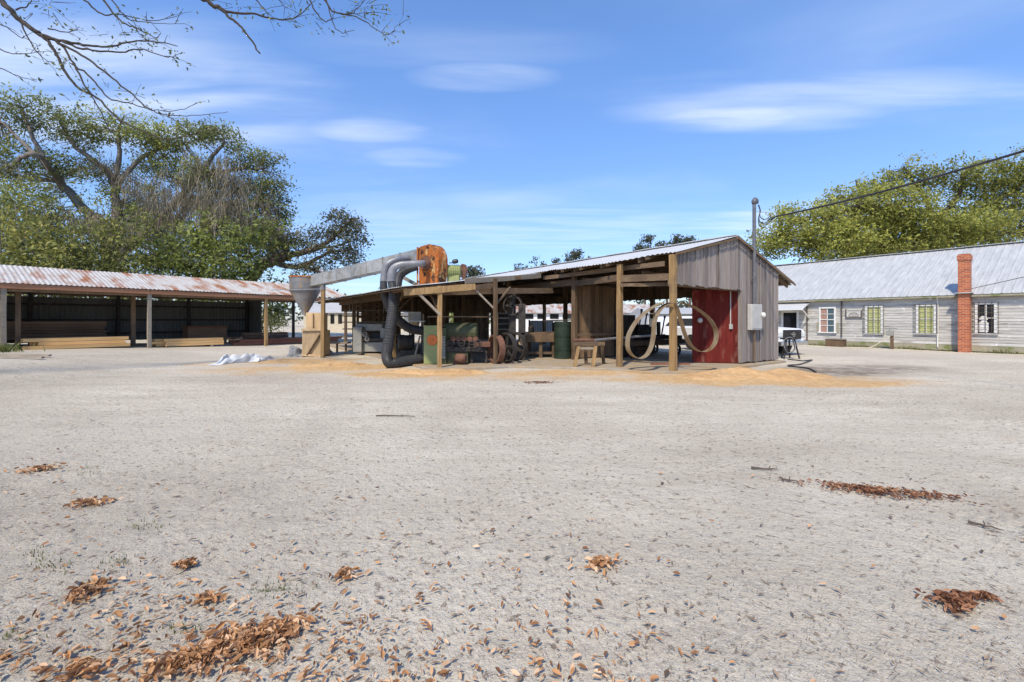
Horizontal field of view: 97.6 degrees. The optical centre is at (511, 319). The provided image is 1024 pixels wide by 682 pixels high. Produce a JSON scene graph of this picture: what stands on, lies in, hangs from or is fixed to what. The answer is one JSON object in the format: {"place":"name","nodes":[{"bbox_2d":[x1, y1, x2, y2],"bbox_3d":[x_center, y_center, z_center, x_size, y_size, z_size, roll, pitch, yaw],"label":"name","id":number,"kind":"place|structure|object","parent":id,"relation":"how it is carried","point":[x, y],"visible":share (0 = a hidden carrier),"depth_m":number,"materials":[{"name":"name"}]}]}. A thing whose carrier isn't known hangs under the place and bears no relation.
{"place":"outdoors","nodes":[
{"label":"outdoors","id":0,"kind":"place"},
{"bbox_2d":[0,342,44,352],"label":"grass","id":1,"kind":"structure","parent":0,"point":[3,348],"depth_m":16.85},
{"bbox_2d":[0,321,1023,681],"bbox_3d":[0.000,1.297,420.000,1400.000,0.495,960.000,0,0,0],"label":"ground","id":2,"kind":"structure","parent":0,"point":[672,425],"depth_m":3.53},
{"bbox_2d":[0,355,44,358],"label":"loose plank","id":3,"kind":"object","parent":2,"relation":"on","point":[36,357],"visible":1,"depth_m":13.69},
{"bbox_2d":[0,354,51,356],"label":"loose plank","id":4,"kind":"object","parent":2,"relation":"on","point":[46,355],"visible":0.89,"depth_m":14.41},
{"bbox_2d":[2,462,67,473],"bbox_3d":[-4.739,1.479,4.496,0.544,0.054,0.274,0,0,0],"label":"leaf pile","id":5,"kind":"object","parent":2,"relation":"on","point":[44,466],"visible":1,"depth_m":4.47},
{"bbox_2d":[0,198,92,297],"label":"green bush","id":6,"kind":"object","parent":2,"relation":"on","point":[15,240],"visible":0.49,"depth_m":29.62,"materials":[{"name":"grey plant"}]},
{"bbox_2d":[1,196,127,298],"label":"green bush","id":7,"kind":"object","parent":2,"relation":"on","point":[73,241],"visible":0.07,"depth_m":33.42,"materials":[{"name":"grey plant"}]},
{"bbox_2d":[26,343,129,349],"bbox_3d":[-18.993,1.162,19.768,0.285,0.145,3.294,0,0,36],"label":"lumber board","id":8,"kind":"object","parent":2,"relation":"on","point":[78,346],"visible":1,"depth_m":19.56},
{"bbox_2d":[37,340,125,345],"bbox_3d":[-19.036,1.007,19.914,0.286,0.145,2.833,0,0,36],"label":"lumber board","id":9,"kind":"object","parent":8,"relation":"on","point":[80,342],"visible":0.97,"depth_m":19.70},
{"bbox_2d":[22,336,128,341],"bbox_3d":[-19.128,0.853,19.787,0.285,0.144,3.370,0,0,36],"label":"lumber board","id":10,"kind":"object","parent":9,"relation":"on","point":[72,339],"visible":1,"depth_m":19.57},
{"bbox_2d":[44,650,119,681],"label":"leaf pile","id":11,"kind":"object","parent":2,"relation":"on","point":[78,664],"visible":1,"depth_m":1.91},
{"bbox_2d":[49,575,125,618],"bbox_3d":[-2.338,1.482,2.414,0.244,0.059,0.356,0,0,0],"label":"leaf pile","id":12,"kind":"object","parent":2,"relation":"on","point":[82,589],"visible":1,"depth_m":2.46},
{"bbox_2d":[62,495,123,510],"bbox_3d":[-3.469,1.494,3.703,0.318,0.048,0.293,0,0,21],"label":"leaf pile","id":13,"kind":"object","parent":2,"relation":"on","point":[88,501],"visible":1,"depth_m":3.67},
{"bbox_2d":[19,207,171,299],"bbox_3d":[-28.848,-3.237,31.622,8.892,9.509,5.152,0,0,0],"label":"green bush","id":14,"kind":"object","parent":2,"relation":"on","point":[111,262],"visible":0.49,"depth_m":31.52,"materials":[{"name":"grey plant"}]},
{"bbox_2d":[0,81,307,298],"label":"oak tree","id":15,"kind":"object","parent":2,"relation":"on","point":[204,179],"visible":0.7,"depth_m":36.22,"materials":[{"name":"green plant"}]},
{"bbox_2d":[2,464,318,646],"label":"grass","id":16,"kind":"structure","parent":2,"relation":"on","point":[124,558],"depth_m":2.69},
{"bbox_2d":[107,198,220,301],"bbox_3d":[-25.784,-3.846,33.798,9.455,10.713,5.330,0,0,0],"label":"bush","id":17,"kind":"object","parent":2,"relation":"on","point":[161,266],"visible":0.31,"depth_m":33.13,"materials":[{"name":"green plant"}]},
{"bbox_2d":[0,265,346,348],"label":"lumber shed","id":18,"kind":"structure","parent":2,"relation":"on","point":[149,319],"depth_m":24.19,"materials":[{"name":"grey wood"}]},
{"bbox_2d":[121,643,230,681],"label":"leaf pile","id":19,"kind":"object","parent":2,"relation":"on","point":[180,658],"visible":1,"depth_m":1.94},
{"bbox_2d":[170,556,207,572],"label":"leaf pile","id":20,"kind":"object","parent":2,"relation":"on","point":[184,563],"visible":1,"depth_m":2.74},
{"bbox_2d":[165,342,223,346],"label":"lumber board","id":21,"kind":"object","parent":2,"relation":"on","point":[192,344],"visible":0.92,"depth_m":23.24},
{"bbox_2d":[165,340,223,343],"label":"lumber board","id":22,"kind":"object","parent":21,"relation":"on","point":[182,342],"visible":0.95,"depth_m":23.22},
{"bbox_2d":[163,337,222,341],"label":"lumber board","id":23,"kind":"object","parent":22,"relation":"on","point":[186,339],"visible":1,"depth_m":23.16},
{"bbox_2d":[181,326,227,343],"bbox_3d":[-18.910,0.940,27.625,0.900,1.120,2.200,0,0,36],"label":"stacked bin","id":24,"kind":"object","parent":2,"relation":"on","point":[202,331],"visible":0.69,"depth_m":27.28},
{"bbox_2d":[0,0,410,141],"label":"overhanging tree","id":25,"kind":"object","parent":2,"relation":"on","point":[13,13],"visible":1,"depth_m":10.99,"materials":[{"name":"brown plant"}]},
{"bbox_2d":[185,590,227,605],"bbox_3d":[-1.636,1.484,2.395,0.187,0.052,0.135,0,0,0],"label":"leaf pile","id":26,"kind":"object","parent":2,"relation":"on","point":[203,597],"visible":1,"depth_m":2.40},
{"bbox_2d":[148,201,302,338],"bbox_3d":[-20.941,-3.625,33.048,9.936,10.269,5.435,0,0,0],"label":"bush","id":27,"kind":"object","parent":2,"relation":"on","point":[225,272],"visible":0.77,"depth_m":32.68,"materials":[{"name":"green plant"}]},
{"bbox_2d":[137,602,318,680],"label":"leaf pile","id":28,"kind":"object","parent":2,"relation":"on","point":[248,633],"visible":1,"depth_m":2.08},
{"bbox_2d":[206,353,276,365],"bbox_3d":[-9.433,1.335,15.949,0.513,0.350,2.734,0,0,32],"label":"tarp","id":29,"kind":"object","parent":2,"relation":"on","point":[233,358],"visible":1,"depth_m":15.69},
{"bbox_2d":[262,310,290,334],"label":"garden shrub","id":30,"kind":"object","parent":2,"relation":"on","point":[272,322],"visible":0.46,"depth_m":41.96,"materials":[{"name":"green plant"}]},
{"bbox_2d":[231,339,336,345],"bbox_3d":[-13.937,1.390,27.988,0.304,0.164,6.500,0,0,36],"label":"lumber board","id":31,"kind":"object","parent":2,"relation":"on","point":[269,342],"visible":0.68,"depth_m":27.01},
{"bbox_2d":[237,336,341,342],"bbox_3d":[-13.743,1.220,28.255,0.305,0.166,6.500,0,0,36],"label":"lumber board","id":32,"kind":"object","parent":31,"relation":"on","point":[274,339],"visible":0.63,"depth_m":27.30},
{"bbox_2d":[287,345,304,356],"bbox_3d":[-8.812,1.276,18.323,0.708,0.467,0.632,0,0,-20],"label":"rubble bag","id":33,"kind":"object","parent":2,"relation":"on","point":[294,351],"visible":0.94,"depth_m":18.11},
{"bbox_2d":[227,204,374,339],"bbox_3d":[-16.544,-3.696,34.888,11.774,10.632,5.348,0,0,0],"label":"oak tree","id":34,"kind":"object","parent":2,"relation":"on","point":[331,234],"visible":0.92,"depth_m":34.74,"materials":[{"name":"green plant"}]},
{"bbox_2d":[301,313,329,356],"bbox_3d":[-8.125,0.603,18.551,0.825,1.801,0.902,0,0,0],"label":"plywood chute","id":35,"kind":"object","parent":2,"relation":"on","point":[311,342],"visible":0.79,"depth_m":18.20,"materials":[{"name":"brown wood"}]},
{"bbox_2d":[319,268,325,356],"bbox_3d":[-7.588,-0.288,17.918,0.303,3.577,0.199,0,0,29],"label":"hopper post","id":36,"kind":"object","parent":2,"relation":"on","point":[322,331],"visible":0.84,"depth_m":17.83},
{"bbox_2d":[287,362,370,366],"bbox_3d":[-5.900,1.498,14.600,3.680,0.273,1.380,0,0,0],"label":"sawdust heap","id":37,"kind":"object","parent":2,"relation":"on","point":[335,364],"visible":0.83,"depth_m":14.36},
{"bbox_2d":[330,342,350,352],"bbox_3d":[-7.572,1.196,19.550,0.944,0.463,0.500,0,0,0],"label":"work bench","id":38,"kind":"object","parent":2,"relation":"on","point":[337,343],"visible":0.66,"depth_m":19.48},
{"bbox_2d":[327,566,371,581],"bbox_3d":[-0.961,1.486,2.647,0.227,0.047,0.171,0,0,-40],"label":"leaf pile","id":39,"kind":"object","parent":2,"relation":"on","point":[346,571],"visible":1,"depth_m":2.62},
{"bbox_2d":[10,287,691,325],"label":"woods","id":40,"kind":"object","parent":2,"relation":"on","point":[639,302],"visible":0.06,"depth_m":98.70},
{"bbox_2d":[303,303,408,331],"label":"cream house","id":41,"kind":"structure","parent":2,"relation":"on","point":[335,314],"depth_m":58.00,"materials":[{"name":"beige wood"}]},
{"bbox_2d":[356,303,397,336],"bbox_3d":[-6.996,0.325,23.344,2.010,2.350,0.655,0,0,-34],"label":"lumber rack","id":42,"kind":"object","parent":2,"relation":"on","point":[357,312],"visible":0.39,"depth_m":23.02,"materials":[{"name":"brown wood"}]},
{"bbox_2d":[377,368,491,374],"bbox_3d":[-2.200,1.503,12.750,4.370,0.257,1.265,0,0,0],"label":"sawdust heap","id":43,"kind":"object","parent":2,"relation":"on","point":[435,371],"visible":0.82,"depth_m":12.50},
{"bbox_2d":[460,265,485,277],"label":"tree","id":44,"kind":"object","parent":2,"relation":"on","point":[473,272],"visible":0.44,"depth_m":69.62,"materials":[{"name":"green plant"}]},
{"bbox_2d":[0,416,1006,681],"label":"fallen leaves","id":45,"kind":"object","parent":2,"relation":"on","point":[42,668],"visible":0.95,"depth_m":2.05,"materials":[{"name":"brown plant"}]},
{"bbox_2d":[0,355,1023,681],"bbox_3d":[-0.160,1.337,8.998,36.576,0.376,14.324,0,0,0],"label":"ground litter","id":46,"kind":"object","parent":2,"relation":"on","point":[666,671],"visible":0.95,"depth_m":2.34,"materials":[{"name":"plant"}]},
{"bbox_2d":[528,320,553,342],"bbox_3d":[1.850,0.750,28.975,1.600,1.500,1.050,0,0,0],"label":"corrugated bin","id":47,"kind":"object","parent":2,"relation":"on","point":[538,326],"visible":0.37,"depth_m":28.50,"materials":[{"name":"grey metal"}]},
{"bbox_2d":[315,234,795,370],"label":"sawmill shed","id":48,"kind":"structure","parent":2,"relation":"on","point":[707,276],"depth_m":15.16,"materials":[{"name":"grey wood"}]},
{"bbox_2d":[308,249,418,286],"bbox_3d":[-5.569,-1.707,16.713,6.208,1.304,0.460,0,0,33],"label":"exhaust duct","id":49,"kind":"object","parent":48,"relation":"on","point":[356,271],"visible":0.74,"depth_m":16.66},
{"bbox_2d":[276,275,320,314],"bbox_3d":[-8.736,-0.993,18.600,2.103,1.585,1.270,0,0,0],"label":"dust hopper","id":50,"kind":"object","parent":49,"relation":"attached to","point":[304,293],"visible":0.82,"depth_m":18.16,"materials":[{"name":"grey metal"}]},
{"bbox_2d":[380,255,423,334],"bbox_3d":[-3.739,-0.814,14.907,0.937,2.708,1.902,0,0,25],"label":"suction hose","id":51,"kind":"object","parent":48,"relation":"hanging from","point":[404,324],"visible":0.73,"depth_m":14.70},
{"bbox_2d":[381,260,426,367],"bbox_3d":[-3.279,-0.203,14.240,1.651,3.469,0.780,0,0,-43],"label":"suction hose","id":52,"kind":"object","parent":48,"relation":"hanging from","point":[388,360],"visible":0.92,"depth_m":13.90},
{"bbox_2d":[417,244,447,284],"bbox_3d":[-2.424,-1.814,15.003,0.985,1.308,1.360,0,0,37],"label":"blower fan","id":53,"kind":"object","parent":48,"relation":"on","point":[434,270],"visible":0.81,"depth_m":14.50},
{"bbox_2d":[396,267,418,303],"bbox_3d":[-3.537,-1.175,14.754,0.900,1.338,0.420,0,0,-22],"label":"branch hose","id":54,"kind":"object","parent":53,"relation":"attached to","point":[402,273],"visible":0.56,"depth_m":14.65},
{"bbox_2d":[447,259,467,281],"bbox_3d":[-1.828,-1.625,14.923,0.732,0.771,0.450,0,0,-11],"label":"electric motor","id":55,"kind":"object","parent":48,"relation":"on","point":[455,272],"visible":0.95,"depth_m":14.75,"materials":[{"name":"green metal"}]},
{"bbox_2d":[625,302,671,358],"bbox_3d":[3.838,0.298,12.492,1.329,1.578,0.145,0,0,0],"label":"saw band","id":56,"kind":"object","parent":48,"relation":"hanging from","point":[653,331],"visible":1,"depth_m":12.49,"materials":[{"name":"metal"}]},
{"bbox_2d":[673,303,718,351],"bbox_3d":[5.109,0.211,12.498,1.245,1.366,0.155,0,0,0],"label":"saw band","id":57,"kind":"object","parent":48,"relation":"hanging from","point":[711,322],"visible":1,"depth_m":12.49,"materials":[{"name":"metal"}]},
{"bbox_2d":[751,197,758,361],"bbox_3d":[8.056,-1.333,14.839,0.302,5.426,0.190,0,0,-34],"label":"service mast","id":58,"kind":"object","parent":48,"relation":"attached to","point":[754,201],"visible":0.97,"depth_m":14.77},
{"bbox_2d":[758,150,1023,226],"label":"power cable","id":59,"kind":"object","parent":58,"relation":"attached to","point":[964,168],"visible":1,"depth_m":10.71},
{"bbox_2d":[747,304,765,329],"bbox_3d":[8.097,-0.088,14.791,0.741,0.848,0.266,0,0,-34],"label":"electrical box","id":60,"kind":"object","parent":48,"relation":"attached to","point":[755,314],"visible":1,"depth_m":14.69,"materials":[{"name":"paint"}]},
{"bbox_2d":[752,306,761,328],"bbox_3d":[8.076,-0.088,14.747,0.597,0.748,0.015,0,0,-34],"label":"door","id":61,"kind":"structure","parent":60,"relation":"in","point":[756,310],"depth_m":14.71,"materials":[{"name":"paint"}]},
{"bbox_2d":[489,304,649,334],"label":"barn","id":62,"kind":"structure","parent":2,"relation":"on","point":[535,312],"depth_m":46.22,"materials":[{"name":"white wood"}]},
{"bbox_2d":[567,247,590,260],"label":"tree","id":63,"kind":"object","parent":2,"relation":"on","point":[576,255],"visible":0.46,"depth_m":77.71,"materials":[{"name":"green plant"}]},
{"bbox_2d":[573,339,605,366],"bbox_3d":[2.417,1.039,14.143,0.792,0.898,1.359,0,0,28],"label":"saw horse","id":64,"kind":"object","parent":2,"relation":"on","point":[584,343],"visible":0.88,"depth_m":13.76},
{"bbox_2d":[594,334,650,340],"bbox_3d":[3.682,0.584,14.660,2.752,0.174,0.164,0,0,-34],"label":"metal pipe","id":65,"kind":"object","parent":64,"relation":"on","point":[624,337],"visible":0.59,"depth_m":14.64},
{"bbox_2d":[568,555,627,575],"bbox_3d":[0.522,1.477,2.727,0.340,0.053,0.218,0,0,24],"label":"leaf pile","id":66,"kind":"object","parent":2,"relation":"on","point":[601,560],"visible":1,"depth_m":2.72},
{"bbox_2d":[632,234,655,303],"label":"tree","id":67,"kind":"object","parent":2,"relation":"on","point":[649,238],"visible":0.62,"depth_m":79.55,"materials":[{"name":"green plant"}]},
{"bbox_2d":[629,308,691,324],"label":"grey outbuilding","id":68,"kind":"structure","parent":2,"relation":"on","point":[665,312],"depth_m":39.18,"materials":[{"name":"metal"}]},
{"bbox_2d":[653,234,683,307],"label":"tree","id":69,"kind":"object","parent":2,"relation":"on","point":[676,239],"visible":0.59,"depth_m":81.46,"materials":[{"name":"green plant"}]},
{"bbox_2d":[657,316,691,344],"bbox_3d":[10.225,0.640,27.493,4.447,1.720,1.820,0,0,-8],"label":"parked van","id":70,"kind":"object","parent":2,"relation":"on","point":[687,320],"visible":0.05,"depth_m":26.58,"materials":[{"name":"white paint"}]},
{"bbox_2d":[678,235,698,307],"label":"tree","id":71,"kind":"object","parent":2,"relation":"on","point":[689,239],"visible":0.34,"depth_m":79.49,"materials":[{"name":"green plant"}]},
{"bbox_2d":[677,326,807,352],"bbox_3d":[10.588,0.589,21.231,2.360,1.816,5.520,0,0,-28],"label":"pickup truck","id":72,"kind":"object","parent":2,"relation":"on","point":[786,332],"visible":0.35,"depth_m":19.09,"materials":[{"name":"white paint"}]},
{"bbox_2d":[676,367,836,380],"bbox_3d":[6.350,1.447,11.750,5.520,0.371,2.070,0,0,0],"label":"sawdust heap","id":73,"kind":"object","parent":2,"relation":"on","point":[744,373],"visible":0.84,"depth_m":11.37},
{"bbox_2d":[780,337,799,358],"bbox_3d":[10.755,1.081,17.433,0.677,0.853,0.578,0,0,0],"label":"metal stand","id":74,"kind":"object","parent":2,"relation":"on","point":[785,349],"visible":1,"depth_m":17.25,"materials":[{"name":"metal"}]},
{"bbox_2d":[787,359,816,372],"bbox_3d":[9.638,1.492,14.976,0.787,0.065,4.457,0,0,33],"label":"ground cable","id":75,"kind":"object","parent":2,"relation":"on","point":[789,365],"visible":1,"depth_m":14.68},
{"bbox_2d":[825,339,846,346],"bbox_3d":[18.380,1.305,25.430,0.540,0.409,0.880,0,0,-34],"label":"planter tub","id":76,"kind":"object","parent":2,"relation":"on","point":[836,342],"visible":1,"depth_m":25.21,"materials":[{"name":"brown wood"}]},
{"bbox_2d":[797,328,896,348],"bbox_3d":[14.796,0.959,24.459,9.854,1.099,2.898,0,0,1],"label":"standpipe","id":77,"kind":"object","parent":2,"relation":"on","point":[889,333],"visible":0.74,"depth_m":23.10,"materials":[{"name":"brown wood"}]},
{"bbox_2d":[735,471,1007,509],"bbox_3d":[3.202,1.492,3.924,2.233,0.053,0.422,0,0,18],"label":"leaf pile","id":78,"kind":"object","parent":2,"relation":"on","point":[867,488],"visible":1,"depth_m":3.91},
{"bbox_2d":[744,146,1023,262],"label":"oak tree","id":79,"kind":"object","parent":2,"relation":"on","point":[843,236],"visible":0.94,"depth_m":39.60,"materials":[{"name":"green plant"}]},
{"bbox_2d":[774,241,1023,352],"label":"workshop building","id":80,"kind":"structure","parent":2,"relation":"on","point":[912,297],"depth_m":23.84,"materials":[{"name":"wood"}]},
{"bbox_2d":[781,311,798,327],"bbox_3d":[17.212,0.428,27.734,0.060,1.945,1.015,0,0,-34],"label":"window","id":81,"kind":"structure","parent":80,"relation":"in","point":[789,319],"depth_m":27.71,"materials":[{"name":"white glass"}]},
{"bbox_2d":[817,307,837,332],"bbox_3d":[18.321,0.012,26.035,0.120,1.513,1.099,0,0,-34],"label":"window","id":82,"kind":"structure","parent":80,"relation":"in","point":[827,315],"depth_m":26.03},
{"bbox_2d":[845,309,861,317],"bbox_3d":[19.038,-0.346,24.965,0.051,0.514,0.768,0,0,-34],"label":"wall sign","id":83,"kind":"object","parent":80,"relation":"attached to","point":[853,313],"visible":1,"depth_m":24.97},
{"bbox_2d":[863,305,883,333],"bbox_3d":[19.547,-0.009,24.202,0.138,1.576,0.934,0,0,-34],"label":"window","id":84,"kind":"structure","parent":80,"relation":"in","point":[873,319],"depth_m":24.21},
{"bbox_2d":[913,303,937,333],"bbox_3d":[20.733,-0.040,22.445,0.138,1.525,0.917,0,0,-34],"label":"window","id":85,"kind":"structure","parent":80,"relation":"in","point":[925,323],"depth_m":22.42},
{"bbox_2d":[972,301,998,333],"bbox_3d":[21.901,-0.085,20.713,0.138,1.503,0.869,0,0,-34],"label":"window","id":86,"kind":"structure","parent":80,"relation":"in","point":[985,312],"depth_m":20.69,"materials":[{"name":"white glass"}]},
{"bbox_2d":[810,343,1023,353],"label":"grass","id":87,"kind":"structure","parent":2,"relation":"on","point":[914,348],"depth_m":21.97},
{"bbox_2d":[914,588,986,613],"bbox_3d":[2.332,1.476,2.364,0.347,0.055,0.213,0,0,0],"label":"leaf pile","id":88,"kind":"object","parent":2,"relation":"on","point":[955,599],"visible":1,"depth_m":2.35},
{"bbox_2d":[954,253,973,352],"bbox_3d":[21.366,-0.775,21.138,0.750,4.650,0.580,0,0,-34],"label":"brick chimney","id":89,"kind":"object","parent":2,"relation":"on","point":[964,302],"visible":0.94,"depth_m":20.98,"materials":[{"name":"brick"}]},
{"bbox_2d":[960,589,1003,601],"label":"leaf pile","id":90,"kind":"object","parent":2,"relation":"on","point":[977,594],"visible":0.99,"depth_m":2.40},
{"bbox_2d":[968,520,998,529],"bbox_3d":[3.463,1.500,3.283,0.082,0.028,0.159,0,0,-29],"label":"twig","id":91,"kind":"object","parent":2,"relation":"on","point":[976,523],"visible":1,"depth_m":3.29,"materials":[{"name":"wood"}]},
{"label":"lumber board","id":92,"kind":"object","parent":2,"relation":"on","visible":0},
{"bbox_2d":[7,335,106,339],"bbox_3d":[-21.831,0.842,21.258,0.305,0.124,3.900,0,0,36],"label":"lumber board","id":93,"kind":"object","parent":92,"relation":"on","point":[10,338],"visible":0.46,"depth_m":21.21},
{"bbox_2d":[7,332,105,336],"bbox_3d":[-21.855,0.702,21.225,0.305,0.125,3.900,0,0,36],"label":"lumber board","id":94,"kind":"object","parent":93,"relation":"on","point":[53,334],"visible":0.76,"depth_m":21.29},
{"bbox_2d":[7,330,107,333],"bbox_3d":[-21.819,0.562,21.274,0.305,0.124,3.900,0,0,36],"label":"lumber board","id":95,"kind":"object","parent":94,"relation":"on","point":[51,331],"visible":0.85,"depth_m":21.32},
{"bbox_2d":[7,327,103,330],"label":"lumber board","id":96,"kind":"object","parent":95,"relation":"on","point":[59,328],"visible":0.73,"depth_m":21.36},
{"bbox_2d":[7,324,106,326],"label":"lumber board","id":97,"kind":"object","parent":96,"relation":"on","point":[79,325],"visible":0.82,"depth_m":21.55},
{"bbox_2d":[7,321,105,323],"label":"lumber board","id":98,"kind":"object","parent":97,"relation":"on","point":[84,322],"visible":0.82,"depth_m":21.65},
{"bbox_2d":[0,0,1023,320],"label":"sky","id":99,"kind":"structure","parent":0,"point":[497,135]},
{"bbox_2d":[330,339,785,373],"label":"concrete slab","id":100,"kind":"structure","parent":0,"point":[633,365],"depth_m":14.71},
{"bbox_2d":[353,324,384,351],"bbox_3d":[-6.103,0.772,19.550,1.304,1.199,1.300,0,0,0],"label":"thickness planer","id":101,"kind":"object","parent":100,"relation":"on","point":[374,342],"visible":0.86,"depth_m":19.10,"materials":[{"name":"grey paint"}]},
{"bbox_2d":[397,335,420,356],"bbox_3d":[-3.860,0.980,16.769,0.855,0.817,1.386,0,0,-13],"label":"drive motor","id":102,"kind":"object","parent":100,"relation":"on","point":[405,344],"visible":0.94,"depth_m":16.80,"materials":[{"name":"metal"}]},
{"bbox_2d":[408,312,425,352],"bbox_3d":[-4.118,0.543,19.225,0.772,1.778,0.450,0,0,0],"label":"shelf unit","id":103,"kind":"object","parent":100,"relation":"on","point":[414,318],"visible":0.58,"depth_m":19.12,"materials":[{"name":"grey metal"}]},
{"bbox_2d":[424,323,490,364],"bbox_3d":[-1.779,0.764,14.791,2.145,1.337,1.317,0,0,0],"label":"planing machine","id":104,"kind":"object","parent":100,"relation":"on","point":[458,333],"visible":0.98,"depth_m":14.55,"materials":[{"name":"green metal"}]},
{"bbox_2d":[487,335,505,362],"bbox_3d":[-0.527,0.962,14.750,0.200,0.940,0.940,0,0,-30],"label":"belt wheel","id":105,"kind":"object","parent":100,"relation":"on","point":[502,347],"visible":0.77,"depth_m":14.50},
{"bbox_2d":[498,313,508,344],"bbox_3d":[-0.349,0.570,18.233,0.594,1.724,0.195,0,0,0],"label":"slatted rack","id":106,"kind":"object","parent":100,"relation":"on","point":[503,321],"visible":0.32,"depth_m":18.30,"materials":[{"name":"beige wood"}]},
{"bbox_2d":[498,333,516,362],"bbox_3d":[-0.186,0.932,14.900,0.240,1.000,1.000,0,0,-37],"label":"belt wheel","id":107,"kind":"object","parent":100,"relation":"on","point":[514,345],"visible":0.66,"depth_m":14.70,"materials":[{"name":"metal"}]},
{"bbox_2d":[503,294,527,359],"bbox_3d":[0.113,0.173,16.215,0.903,2.518,1.170,0,0,0],"label":"band saw","id":108,"kind":"object","parent":100,"relation":"on","point":[512,313],"visible":0.66,"depth_m":15.89,"materials":[{"name":"metal"}]},
{"bbox_2d":[504,332,526,360],"bbox_3d":[0.111,0.932,15.600,0.240,1.000,1.000,0,0,-45],"label":"belt wheel","id":109,"kind":"object","parent":100,"relation":"on","point":[522,338],"visible":0.62,"depth_m":15.39,"materials":[{"name":"metal"}]},
{"bbox_2d":[526,332,553,357],"bbox_3d":[1.050,0.956,17.450,1.260,0.952,1.300,0,0,0],"label":"work table","id":110,"kind":"object","parent":100,"relation":"on","point":[540,337],"visible":0.76,"depth_m":16.80,"materials":[{"name":"brown wood"}]},
{"bbox_2d":[542,319,571,358],"bbox_3d":[1.681,0.708,16.650,1.104,1.449,0.690,0,0,0],"label":"steel tank","id":111,"kind":"object","parent":100,"relation":"on","point":[562,339],"visible":0.86,"depth_m":16.36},
{"bbox_2d":[614,315,634,356],"bbox_3d":[4.387,0.622,17.467,0.750,1.620,0.470,0,0,-34],"label":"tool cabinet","id":112,"kind":"object","parent":100,"relation":"on","point":[628,320],"visible":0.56,"depth_m":17.25,"materials":[{"name":"metal"}]},
{"bbox_2d":[611,309,684,357],"bbox_3d":[5.281,0.503,17.840,3.600,1.858,1.200,0,0,-34],"label":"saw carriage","id":113,"kind":"object","parent":100,"relation":"on","point":[643,329],"visible":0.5,"depth_m":17.59,"materials":[{"name":"black metal"}]},
{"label":"lumber board","id":114,"kind":"object","parent":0,"visible":0},
{"bbox_2d":[243,335,287,338],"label":"lumber board","id":115,"kind":"object","parent":114,"relation":"on","point":[269,336],"visible":0.9,"depth_m":27.82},
{"bbox_2d":[242,332,287,335],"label":"lumber board","id":116,"kind":"object","parent":115,"relation":"on","point":[269,333],"visible":0.9,"depth_m":27.86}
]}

